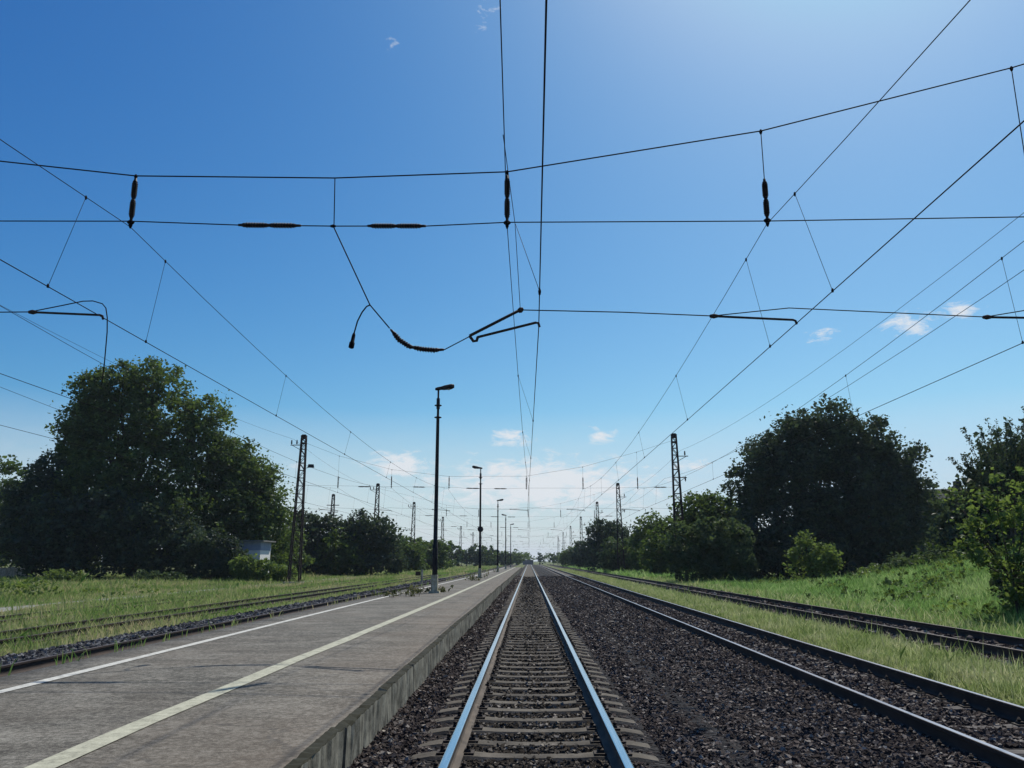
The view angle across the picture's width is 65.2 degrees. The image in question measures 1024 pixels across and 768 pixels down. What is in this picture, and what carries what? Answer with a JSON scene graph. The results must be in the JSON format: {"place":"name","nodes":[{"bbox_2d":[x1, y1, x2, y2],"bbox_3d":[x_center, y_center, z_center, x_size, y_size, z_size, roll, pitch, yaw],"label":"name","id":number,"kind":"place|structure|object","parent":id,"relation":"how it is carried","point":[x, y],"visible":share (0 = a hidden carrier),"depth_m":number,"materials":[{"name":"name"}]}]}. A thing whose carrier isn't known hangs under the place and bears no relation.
{"place":"outdoors","nodes":[
{"label":"outdoors","id":0,"kind":"place"},
{"bbox_2d":[0,577,347,611],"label":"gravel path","id":1,"kind":"structure","parent":0,"point":[5,609],"depth_m":36.30,"materials":[{"name":"gravel"}]},
{"bbox_2d":[0,561,1023,707],"bbox_3d":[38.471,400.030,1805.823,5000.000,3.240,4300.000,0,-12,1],"label":"ground","id":2,"kind":"structure","parent":0,"point":[463,564],"depth_m":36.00,"materials":[{"name":"plant"}]},
{"bbox_2d":[0,454,28,567],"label":"broadleaf tree","id":3,"kind":"object","parent":2,"relation":"on","point":[9,469],"visible":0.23,"depth_m":131.31,"materials":[{"name":"green plant"}]},
{"bbox_2d":[0,567,28,577],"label":"garden wall","id":4,"kind":"structure","parent":2,"relation":"on","point":[12,571],"depth_m":90.65,"materials":[{"name":"concrete"}]},
{"bbox_2d":[0,450,87,578],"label":"broadleaf tree","id":5,"kind":"object","parent":2,"relation":"on","point":[18,499],"visible":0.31,"depth_m":87.21,"materials":[{"name":"green plant"}]},
{"bbox_2d":[42,568,85,581],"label":"bush","id":6,"kind":"object","parent":2,"relation":"on","point":[57,574],"visible":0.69,"depth_m":73.37,"materials":[{"name":"green plant"}]},
{"bbox_2d":[0,484,218,578],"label":"bush","id":7,"kind":"object","parent":2,"relation":"on","point":[71,517],"visible":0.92,"depth_m":82.99,"materials":[{"name":"green plant"}]},
{"bbox_2d":[14,355,241,576],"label":"broadleaf tree","id":8,"kind":"object","parent":2,"relation":"on","point":[92,467],"visible":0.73,"depth_m":91.25,"materials":[{"name":"green plant"}]},
{"bbox_2d":[0,573,304,596],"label":"meadow weeds","id":9,"kind":"object","parent":2,"relation":"on","point":[19,585],"visible":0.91,"depth_m":44.12,"materials":[{"name":"green plant"}]},
{"bbox_2d":[131,569,187,581],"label":"bush","id":10,"kind":"object","parent":2,"relation":"on","point":[158,575],"visible":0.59,"depth_m":74.32,"materials":[{"name":"green plant"}]},
{"bbox_2d":[0,576,399,622],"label":"railway track","id":11,"kind":"structure","parent":2,"relation":"on","point":[14,615],"depth_m":34.97,"materials":[{"name":"metal"}]},
{"bbox_2d":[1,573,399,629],"bbox_3d":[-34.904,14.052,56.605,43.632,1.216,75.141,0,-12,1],"label":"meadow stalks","id":12,"kind":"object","parent":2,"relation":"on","point":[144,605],"visible":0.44,"depth_m":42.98,"materials":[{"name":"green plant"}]},
{"bbox_2d":[170,528,253,579],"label":"bush","id":13,"kind":"object","parent":2,"relation":"on","point":[215,554],"visible":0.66,"depth_m":81.01,"materials":[{"name":"green plant"}]},
{"bbox_2d":[0,569,475,646],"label":"railway track","id":14,"kind":"structure","parent":2,"relation":"on","point":[256,603],"depth_m":29.86,"materials":[{"name":"metal"}]},
{"bbox_2d":[182,429,304,573],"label":"broadleaf tree","id":15,"kind":"object","parent":2,"relation":"on","point":[259,514],"visible":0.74,"depth_m":92.81,"materials":[{"name":"green plant"}]},
{"bbox_2d":[226,540,275,576],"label":"white hut","id":16,"kind":"object","parent":2,"relation":"on","point":[261,549],"visible":0.15,"depth_m":85.18,"materials":[{"name":"metal"}]},
{"bbox_2d":[0,567,521,767],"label":"railway platform","id":17,"kind":"structure","parent":2,"relation":"on","point":[295,690],"depth_m":8.97,"materials":[{"name":"concrete"}]},
{"bbox_2d":[0,571,486,675],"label":"edge weeds","id":18,"kind":"object","parent":17,"relation":"on","point":[164,640],"visible":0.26,"depth_m":14.49,"materials":[{"name":"green plant"}]},
{"bbox_2d":[376,587,396,596],"bbox_3d":[-4.902,8.290,31.845,0.921,0.404,0.488,-8,-15,33],"label":"weed plant","id":19,"kind":"object","parent":17,"relation":"on","point":[394,590],"visible":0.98,"depth_m":31.84,"materials":[{"name":"plant"}]},
{"bbox_2d":[401,586,421,596],"bbox_3d":[-4.067,8.427,32.565,0.766,0.449,0.667,-12,-17,43],"label":"weed plant","id":20,"kind":"object","parent":17,"relation":"on","point":[411,591],"visible":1,"depth_m":32.44,"materials":[{"name":"plant"}]},
{"bbox_2d":[404,583,430,593],"bbox_3d":[-4.209,9.077,35.536,0.816,0.530,1.253,-8,-15,33],"label":"weed plant","id":21,"kind":"object","parent":17,"relation":"on","point":[422,590],"visible":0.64,"depth_m":35.59,"materials":[{"name":"plant"}]},
{"bbox_2d":[415,570,422,585],"bbox_3d":[-5.372,11.208,46.278,0.420,0.920,0.130,0,-12,1],"label":"marker post","id":22,"kind":"object","parent":17,"relation":"on","point":[418,573],"visible":1,"depth_m":46.26,"materials":[{"name":"metal"}]},
{"bbox_2d":[428,384,453,592],"bbox_3d":[-3.230,4.682,36.833,0.990,9.580,0.440,0,-12,1],"label":"platform lamp","id":23,"kind":"object","parent":17,"relation":"on","point":[434,582],"visible":0.98,"depth_m":36.58,"materials":[{"name":"metal"}]},
{"bbox_2d":[438,585,453,591],"bbox_3d":[-3.088,9.440,36.846,0.791,0.371,0.510,-4,-13,19],"label":"weed plant","id":24,"kind":"object","parent":17,"relation":"on","point":[441,589],"visible":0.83,"depth_m":36.91,"materials":[{"name":"plant"}]},
{"bbox_2d":[472,466,482,577],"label":"platform lamp","id":25,"kind":"object","parent":17,"relation":"on","point":[480,528],"visible":0.96,"depth_m":68.88,"materials":[{"name":"metal"}]},
{"bbox_2d":[496,499,502,571],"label":"platform lamp","id":26,"kind":"object","parent":17,"relation":"on","point":[497,537],"visible":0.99,"depth_m":106.53,"materials":[{"name":"metal"}]},
{"bbox_2d":[502,514,506,568],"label":"platform lamp","id":27,"kind":"object","parent":17,"relation":"on","point":[505,541],"visible":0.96,"depth_m":141.32,"materials":[{"name":"metal"}]},
{"bbox_2d":[510,523,513,567],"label":"platform lamp","id":28,"kind":"object","parent":17,"relation":"on","point":[510,544],"visible":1,"depth_m":177.47,"materials":[{"name":"metal"}]},
{"bbox_2d":[228,552,297,581],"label":"bush","id":29,"kind":"object","parent":2,"relation":"on","point":[244,567],"visible":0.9,"depth_m":77.95,"materials":[{"name":"green plant"}]},
{"bbox_2d":[263,526,315,572],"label":"broadleaf tree","id":30,"kind":"object","parent":2,"relation":"on","point":[308,557],"visible":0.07,"depth_m":103.70,"materials":[{"name":"green plant"}]},
{"bbox_2d":[282,434,313,582],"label":"lattice mast","id":31,"kind":"object","parent":2,"relation":"on","point":[302,502],"visible":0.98,"depth_m":74.55,"materials":[{"name":"metal"}]},
{"bbox_2d":[2,306,438,518],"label":"feeder wire","id":32,"kind":"object","parent":31,"relation":"attached to","point":[154,382],"visible":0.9,"depth_m":45.59,"materials":[{"name":"metal"}]},
{"bbox_2d":[304,441,669,510],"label":"cross span","id":33,"kind":"object","parent":31,"relation":"attached to","point":[637,487],"visible":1,"depth_m":74.70,"materials":[{"name":"metal"}]},
{"bbox_2d":[285,508,349,573],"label":"broadleaf tree","id":34,"kind":"object","parent":2,"relation":"on","point":[315,526],"visible":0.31,"depth_m":112.95,"materials":[{"name":"green plant"}]},
{"bbox_2d":[327,494,338,526],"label":"lattice mast","id":35,"kind":"object","parent":2,"relation":"on","point":[332,500],"visible":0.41,"depth_m":140.35,"materials":[{"name":"metal"}]},
{"bbox_2d":[313,526,370,575],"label":"broadleaf tree","id":36,"kind":"object","parent":2,"relation":"on","point":[346,556],"visible":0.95,"depth_m":110.42,"materials":[{"name":"green plant"}]},
{"bbox_2d":[369,483,379,573],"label":"lattice mast","id":37,"kind":"object","parent":2,"relation":"on","point":[376,492],"visible":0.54,"depth_m":123.43,"materials":[{"name":"metal"}]},
{"bbox_2d":[387,490,603,530],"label":"cross span","id":38,"kind":"object","parent":37,"relation":"attached to","point":[496,516],"visible":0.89,"depth_m":122.55,"materials":[{"name":"metal"}]},
{"bbox_2d":[342,508,410,575],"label":"broadleaf tree","id":39,"kind":"object","parent":2,"relation":"on","point":[379,538],"visible":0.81,"depth_m":113.56,"materials":[{"name":"green plant"}]},
{"bbox_2d":[390,535,430,570],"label":"broadleaf tree","id":40,"kind":"object","parent":2,"relation":"on","point":[408,548],"visible":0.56,"depth_m":143.91,"materials":[{"name":"green plant"}]},
{"bbox_2d":[408,502,415,544],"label":"lattice mast","id":41,"kind":"object","parent":2,"relation":"on","point":[413,524],"visible":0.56,"depth_m":161.89,"materials":[{"name":"metal"}]},
{"bbox_2d":[417,506,580,537],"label":"cross span","id":42,"kind":"object","parent":41,"relation":"attached to","point":[502,527],"visible":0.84,"depth_m":161.54,"materials":[{"name":"metal"}]},
{"bbox_2d":[1,387,488,547],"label":"overhead line","id":43,"kind":"object","parent":42,"relation":"hanging from","point":[181,453],"visible":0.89,"depth_m":39.07,"materials":[{"name":"metal"}]},
{"bbox_2d":[0,306,498,549],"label":"overhead line","id":44,"kind":"object","parent":42,"relation":"hanging from","point":[186,409],"visible":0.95,"depth_m":28.57,"materials":[{"name":"metal"}]},
{"bbox_2d":[399,534,430,566],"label":"distant tree","id":45,"kind":"object","parent":2,"relation":"on","point":[416,539],"visible":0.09,"depth_m":210.99,"materials":[{"name":"green plant"}]},
{"bbox_2d":[348,565,503,574],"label":"meadow grass","id":46,"kind":"structure","parent":2,"relation":"on","point":[461,570],"depth_m":147.91,"materials":[{"name":"plant"}]},
{"bbox_2d":[419,536,453,569],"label":"broadleaf tree","id":47,"kind":"object","parent":2,"relation":"on","point":[442,555],"visible":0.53,"depth_m":167.32,"materials":[{"name":"green plant"}]},
{"bbox_2d":[438,517,443,567],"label":"lattice mast","id":48,"kind":"object","parent":2,"relation":"on","point":[440,520],"visible":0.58,"depth_m":216.84,"materials":[{"name":"metal"}]},
{"bbox_2d":[441,545,463,566],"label":"distant tree","id":49,"kind":"object","parent":2,"relation":"on","point":[453,555],"visible":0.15,"depth_m":234.81,"materials":[{"name":"green plant"}]},
{"bbox_2d":[446,540,464,566],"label":"distant tree","id":50,"kind":"object","parent":2,"relation":"on","point":[450,542],"visible":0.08,"depth_m":256.68,"materials":[{"name":"green plant"}]},
{"bbox_2d":[451,545,483,566],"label":"distant tree","id":51,"kind":"object","parent":2,"relation":"on","point":[474,558],"visible":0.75,"depth_m":268.39,"materials":[{"name":"green plant"}]},
{"bbox_2d":[465,543,498,565],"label":"distant tree","id":52,"kind":"object","parent":2,"relation":"on","point":[490,557],"visible":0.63,"depth_m":292.95,"materials":[{"name":"green plant"}]},
{"bbox_2d":[447,565,516,577],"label":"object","id":53,"kind":"structure","parent":2,"relation":"on","point":[473,572],"depth_m":118.19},
{"bbox_2d":[0,577,447,665],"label":"ballast left stones","id":54,"kind":"object","parent":53,"relation":"on","point":[8,658],"visible":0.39,"depth_m":22.59,"materials":[{"name":"gravel"}]},
{"bbox_2d":[0,565,514,676],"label":"railway track","id":55,"kind":"structure","parent":53,"relation":"on","point":[32,664],"depth_m":18.80,"materials":[{"name":"metal"}]},
{"bbox_2d":[487,548,512,565],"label":"distant tree","id":56,"kind":"object","parent":2,"relation":"on","point":[501,556],"visible":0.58,"depth_m":322.07,"materials":[{"name":"green plant"}]},
{"bbox_2d":[454,549,559,563],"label":"woods","id":57,"kind":"object","parent":2,"relation":"on","point":[527,554],"visible":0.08,"depth_m":543.93,"materials":[{"name":"green plant"}]},
{"bbox_2d":[499,551,523,565],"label":"distant tree","id":58,"kind":"object","parent":2,"relation":"on","point":[514,556],"visible":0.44,"depth_m":356.10,"materials":[{"name":"green plant"}]},
{"bbox_2d":[523,560,532,564],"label":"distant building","id":59,"kind":"structure","parent":2,"relation":"on","point":[526,562],"depth_m":455.71,"materials":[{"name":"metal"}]},
{"bbox_2d":[537,552,544,564],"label":"distant tree","id":60,"kind":"object","parent":2,"relation":"on","point":[539,557],"visible":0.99,"depth_m":450.89,"materials":[{"name":"green plant"}]},
{"bbox_2d":[545,554,560,563],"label":"distant tree","id":61,"kind":"object","parent":2,"relation":"on","point":[555,557],"visible":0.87,"depth_m":419.74,"materials":[{"name":"green plant"}]},
{"bbox_2d":[553,545,576,566],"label":"broadleaf tree","id":62,"kind":"object","parent":2,"relation":"on","point":[565,555],"visible":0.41,"depth_m":247.75,"materials":[{"name":"green plant"}]},
{"bbox_2d":[568,538,593,567],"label":"broadleaf tree","id":63,"kind":"object","parent":2,"relation":"on","point":[578,559],"visible":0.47,"depth_m":184.32,"materials":[{"name":"green plant"}]},
{"bbox_2d":[578,516,636,570],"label":"broadleaf tree","id":64,"kind":"object","parent":2,"relation":"on","point":[599,534],"visible":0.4,"depth_m":145.69,"materials":[{"name":"green plant"}]},
{"bbox_2d":[595,536,639,571],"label":"broadleaf tree","id":65,"kind":"object","parent":2,"relation":"on","point":[610,547],"visible":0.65,"depth_m":123.72,"materials":[{"name":"green plant"}]},
{"bbox_2d":[616,483,624,570],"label":"lattice mast","id":66,"kind":"object","parent":2,"relation":"on","point":[620,513],"visible":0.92,"depth_m":121.67,"materials":[{"name":"metal"}]},
{"bbox_2d":[623,270,1023,504],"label":"feeder wire","id":67,"kind":"object","parent":66,"relation":"attached to","point":[873,369],"visible":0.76,"depth_m":26.84,"materials":[{"name":"metal"}]},
{"bbox_2d":[563,564,728,577],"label":"bank grass","id":68,"kind":"structure","parent":2,"relation":"on","point":[628,573],"depth_m":100.68,"materials":[{"name":"plant"}]},
{"bbox_2d":[622,508,678,571],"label":"broadleaf tree","id":69,"kind":"object","parent":2,"relation":"on","point":[637,536],"visible":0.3,"depth_m":113.31,"materials":[{"name":"green plant"}]},
{"bbox_2d":[632,524,692,574],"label":"broadleaf tree","id":70,"kind":"object","parent":2,"relation":"on","point":[653,547],"visible":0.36,"depth_m":96.41,"materials":[{"name":"green plant"}]},
{"bbox_2d":[671,433,688,581],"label":"lattice mast","id":71,"kind":"object","parent":2,"relation":"on","point":[673,435],"visible":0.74,"depth_m":74.51,"materials":[{"name":"metal"}]},
{"bbox_2d":[380,565,1023,767],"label":"ballast","id":72,"kind":"structure","parent":2,"relation":"on","point":[653,748],"depth_m":9.66,"materials":[{"name":"grey gravel"}]},
{"bbox_2d":[410,564,658,767],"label":"railway track","id":73,"kind":"structure","parent":72,"relation":"on","point":[455,750],"depth_m":9.93,"materials":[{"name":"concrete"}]},
{"bbox_2d":[461,576,611,767],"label":"ballast crib stones","id":74,"kind":"object","parent":72,"relation":"on","point":[531,608],"visible":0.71,"depth_m":10.30,"materials":[{"name":"grey gravel"}]},
{"bbox_2d":[347,575,1001,767],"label":"ballast stones","id":75,"kind":"object","parent":72,"relation":"on","point":[770,696],"visible":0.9,"depth_m":10.28,"materials":[{"name":"grey gravel"}]},
{"bbox_2d":[537,564,1023,767],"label":"railway track","id":76,"kind":"structure","parent":72,"relation":"on","point":[944,736],"depth_m":11.42,"materials":[{"name":"grey metal"}]},
{"bbox_2d":[661,516,760,581],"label":"bush","id":77,"kind":"object","parent":2,"relation":"on","point":[729,554],"visible":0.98,"depth_m":68.69,"materials":[{"name":"green plant"}]},
{"bbox_2d":[662,489,759,575],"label":"broadleaf tree","id":78,"kind":"object","parent":2,"relation":"on","point":[707,505],"visible":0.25,"depth_m":87.51,"materials":[{"name":"green plant"}]},
{"bbox_2d":[704,517,861,579],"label":"bush","id":79,"kind":"object","parent":2,"relation":"on","point":[772,559],"visible":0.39,"depth_m":73.19,"materials":[{"name":"green plant"}]},
{"bbox_2d":[568,576,1023,747],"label":"ballast side stones","id":80,"kind":"object","parent":2,"relation":"on","point":[873,684],"visible":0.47,"depth_m":12.25,"materials":[{"name":"grey gravel"}]},
{"bbox_2d":[782,529,845,579],"bbox_3d":[23.037,13.335,60.848,4.607,4.562,2.742,0,-12,1],"label":"bush","id":81,"kind":"object","parent":2,"relation":"on","point":[812,564],"visible":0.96,"depth_m":60.77,"materials":[{"name":"green plant"}]},
{"bbox_2d":[717,393,912,576],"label":"broadleaf tree","id":82,"kind":"object","parent":2,"relation":"on","point":[767,487],"visible":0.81,"depth_m":76.79,"materials":[{"name":"green plant"}]},
{"bbox_2d":[616,572,1023,637],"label":"dry grass","id":83,"kind":"structure","parent":2,"relation":"on","point":[967,624],"depth_m":29.36,"materials":[{"name":"plant"}]},
{"bbox_2d":[724,535,1023,623],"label":"bank weeds","id":84,"kind":"object","parent":2,"relation":"on","point":[930,580],"visible":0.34,"depth_m":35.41,"materials":[{"name":"green plant"}]},
{"bbox_2d":[824,412,942,566],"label":"broadleaf tree","id":85,"kind":"object","parent":2,"relation":"on","point":[910,484],"visible":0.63,"depth_m":76.57,"materials":[{"name":"green plant"}]},
{"bbox_2d":[867,557,921,572],"bbox_3d":[26.940,12.880,55.125,4.972,1.988,2.698,0,-12,1],"label":"bush","id":86,"kind":"object","parent":2,"relation":"on","point":[902,561],"visible":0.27,"depth_m":54.77,"materials":[{"name":"green plant"}]},
{"bbox_2d":[884,547,945,563],"bbox_3d":[32.862,14.580,63.947,6.514,3.586,2.953,1,-13,-7],"label":"bush","id":87,"kind":"object","parent":2,"relation":"on","point":[926,554],"visible":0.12,"depth_m":63.95,"materials":[{"name":"green plant"}]},
{"bbox_2d":[911,485,952,559],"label":"broadleaf tree","id":88,"kind":"object","parent":2,"relation":"on","point":[930,512],"visible":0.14,"depth_m":84.43,"materials":[{"name":"green plant"}]},
{"bbox_2d":[906,481,984,557],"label":"broadleaf tree","id":89,"kind":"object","parent":2,"relation":"on","point":[955,485],"depth_m":96.21,"materials":[{"name":"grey plant"}]},
{"bbox_2d":[923,422,1023,556],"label":"broadleaf tree","id":90,"kind":"object","parent":2,"relation":"on","point":[950,532],"visible":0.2,"depth_m":47.59,"materials":[{"name":"green plant"}]},
{"bbox_2d":[941,406,1023,544],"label":"feathery tree","id":91,"kind":"object","parent":2,"relation":"on","point":[1002,464],"visible":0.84,"depth_m":45.39,"materials":[{"name":"green plant"}]},
{"bbox_2d":[943,466,1023,616],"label":"sapling","id":92,"kind":"object","parent":2,"relation":"on","point":[1011,521],"visible":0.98,"depth_m":25.54,"materials":[{"name":"green plant"}]},
{"bbox_2d":[985,547,1023,604],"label":"bush","id":93,"kind":"object","parent":2,"relation":"on","point":[997,582],"visible":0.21,"depth_m":26.46,"materials":[{"name":"green plant"}]},
{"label":"ballast siding","id":94,"kind":"structure","parent":2,"relation":"on","visible":0},
{"bbox_2d":[547,564,1023,661],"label":"railway track","id":95,"kind":"structure","parent":94,"relation":"on","point":[987,648],"depth_m":22.85,"materials":[{"name":"metal"}]},
{"bbox_2d":[652,584,1023,668],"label":"ballast siding stones","id":96,"kind":"object","parent":94,"relation":"on","point":[992,642],"visible":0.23,"depth_m":22.21,"materials":[{"name":"gravel"}]},
{"bbox_3d":[-21.309,-1.129,16.069,1.950,14.353,1.200,0,-12,1],"label":"lattice mast","id":97,"kind":"object","parent":2,"relation":"on","visible":0},
{"bbox_2d":[0,64,1023,383],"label":"cross span","id":98,"kind":"object","parent":97,"relation":"attached to","point":[416,226],"visible":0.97,"depth_m":16.08,"materials":[{"name":"metal"}]},
{"bbox_2d":[0,139,509,546],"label":"overhead line","id":99,"kind":"object","parent":98,"relation":"hanging from","point":[47,285],"visible":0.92,"depth_m":17.54,"materials":[{"name":"metal"}]},
{"bbox_2d":[499,0,546,534],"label":"overhead line","id":100,"kind":"object","parent":98,"relation":"hanging from","point":[545,39],"visible":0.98,"depth_m":11.86,"materials":[{"name":"metal"}]},
{"bbox_2d":[543,0,1023,545],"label":"overhead line","id":101,"kind":"object","parent":98,"relation":"hanging from","point":[817,252],"visible":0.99,"depth_m":13.28,"materials":[{"name":"metal"}]},
{"bbox_2d":[553,241,1023,547],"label":"overhead line","id":102,"kind":"object","parent":98,"relation":"hanging from","point":[1022,342],"visible":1,"depth_m":23.49,"materials":[{"name":"metal"}]},
{"bbox_3d":[14.284,-1.365,15.364,1.950,14.196,1.200,0,-12,1],"label":"lattice mast","id":103,"kind":"object","parent":2,"relation":"on","visible":0},
{"bbox_2d":[604,213,1022,508],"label":"feeder wire","id":104,"kind":"object","parent":103,"relation":"attached to","point":[864,334],"visible":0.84,"depth_m":32.49,"materials":[{"name":"metal"}]},
{"bbox_2d":[0,0,1023,560],"label":"sky","id":105,"kind":"structure","parent":0,"point":[258,88],"materials":[{"name":"blue"}]},
{"bbox_2d":[558,567,1023,706],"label":"dry grass","id":106,"kind":"structure","parent":0,"point":[896,660],"depth_m":17.39,"materials":[{"name":"green plant"}]},
{"bbox_2d":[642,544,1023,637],"bbox_3d":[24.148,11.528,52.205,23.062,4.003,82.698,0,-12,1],"label":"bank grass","id":107,"kind":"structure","parent":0,"point":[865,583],"depth_m":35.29,"materials":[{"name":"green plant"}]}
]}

